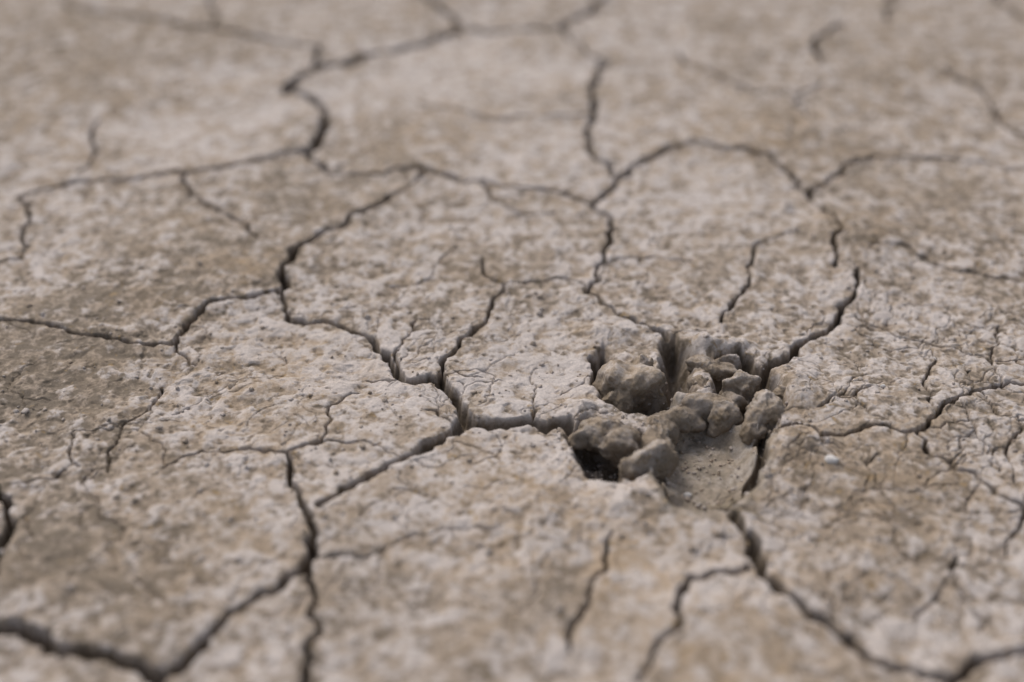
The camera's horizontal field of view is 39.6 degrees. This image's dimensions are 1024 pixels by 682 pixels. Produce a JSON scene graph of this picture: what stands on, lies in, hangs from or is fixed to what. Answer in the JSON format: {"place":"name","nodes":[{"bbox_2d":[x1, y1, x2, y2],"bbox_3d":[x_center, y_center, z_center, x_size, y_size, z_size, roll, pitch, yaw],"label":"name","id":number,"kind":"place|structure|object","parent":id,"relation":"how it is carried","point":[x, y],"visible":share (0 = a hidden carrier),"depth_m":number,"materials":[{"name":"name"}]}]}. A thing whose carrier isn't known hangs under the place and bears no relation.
{"place":"outdoors","nodes":[
{"label":"outdoors","id":0,"kind":"place"},
{"bbox_2d":[0,0,1023,681],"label":"cracked ground","id":1,"kind":"structure","parent":0,"point":[282,142],"depth_m":1.11,"materials":[{"name":"soil"}]},
{"bbox_2d":[0,213,1023,621],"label":"soil crumbs","id":2,"kind":"object","parent":1,"relation":"on","point":[554,513],"visible":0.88,"depth_m":0.98,"materials":[{"name":"soil"}]},
{"bbox_2d":[591,353,665,414],"bbox_3d":[0.085,0.040,1.065,0.058,0.058,0.048,-19,38,-27],"label":"dirt clod","id":3,"kind":"object","parent":1,"relation":"on","point":[635,385],"visible":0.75,"depth_m":1.04,"materials":[{"name":"soil"}]},
{"bbox_2d":[567,373,715,482],"bbox_3d":[0.108,0.065,1.017,0.130,0.042,0.074,-23,39,-31],"label":"dirt clod","id":4,"kind":"object","parent":1,"relation":"on","point":[631,453],"visible":0.94,"depth_m":1.00,"materials":[{"name":"soil"}]},
{"bbox_2d":[683,492,691,496],"bbox_3d":[0.121,0.106,0.978,0.006,0.005,0.005,0,33,0],"label":"pebble","id":5,"kind":"object","parent":1,"relation":"on","point":[686,494],"visible":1,"depth_m":0.98,"materials":[{"name":"grey stone"}]},
{"bbox_2d":[685,355,761,437],"bbox_3d":[0.160,0.040,1.054,0.050,0.041,0.082,-5,33,-7],"label":"dirt clod","id":6,"kind":"object","parent":1,"relation":"on","point":[733,398],"visible":0.97,"depth_m":1.04,"materials":[{"name":"soil"}]},
{"bbox_2d":[724,493,752,507],"bbox_3d":[0.149,0.104,0.932,0.025,0.003,0.002,-20,38,-28],"label":"dry grass stem","id":7,"kind":"object","parent":1,"relation":"on","point":[737,500],"visible":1,"depth_m":0.93,"materials":[{"name":"plant"}]},
{"bbox_2d":[708,505,770,523],"bbox_3d":[0.149,0.112,0.928,0.043,0.006,0.006,15,36,22],"label":"dry grass stem","id":8,"kind":"object","parent":1,"relation":"on","point":[715,506],"visible":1,"depth_m":0.93,"materials":[{"name":"plant"}]},
{"bbox_2d":[739,385,785,445],"bbox_3d":[0.184,0.053,1.027,0.032,0.038,0.064,13,35,20],"label":"dirt clod","id":9,"kind":"object","parent":1,"relation":"on","point":[764,408],"visible":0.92,"depth_m":1.01,"materials":[{"name":"soil"}]},
{"bbox_2d":[825,454,838,463],"bbox_3d":[0.217,0.080,0.966,0.010,0.005,0.008,0,33,0],"label":"pebble","id":10,"kind":"object","parent":1,"relation":"on","point":[830,459],"visible":1,"depth_m":0.96,"materials":[{"name":"white stone"}]}
]}

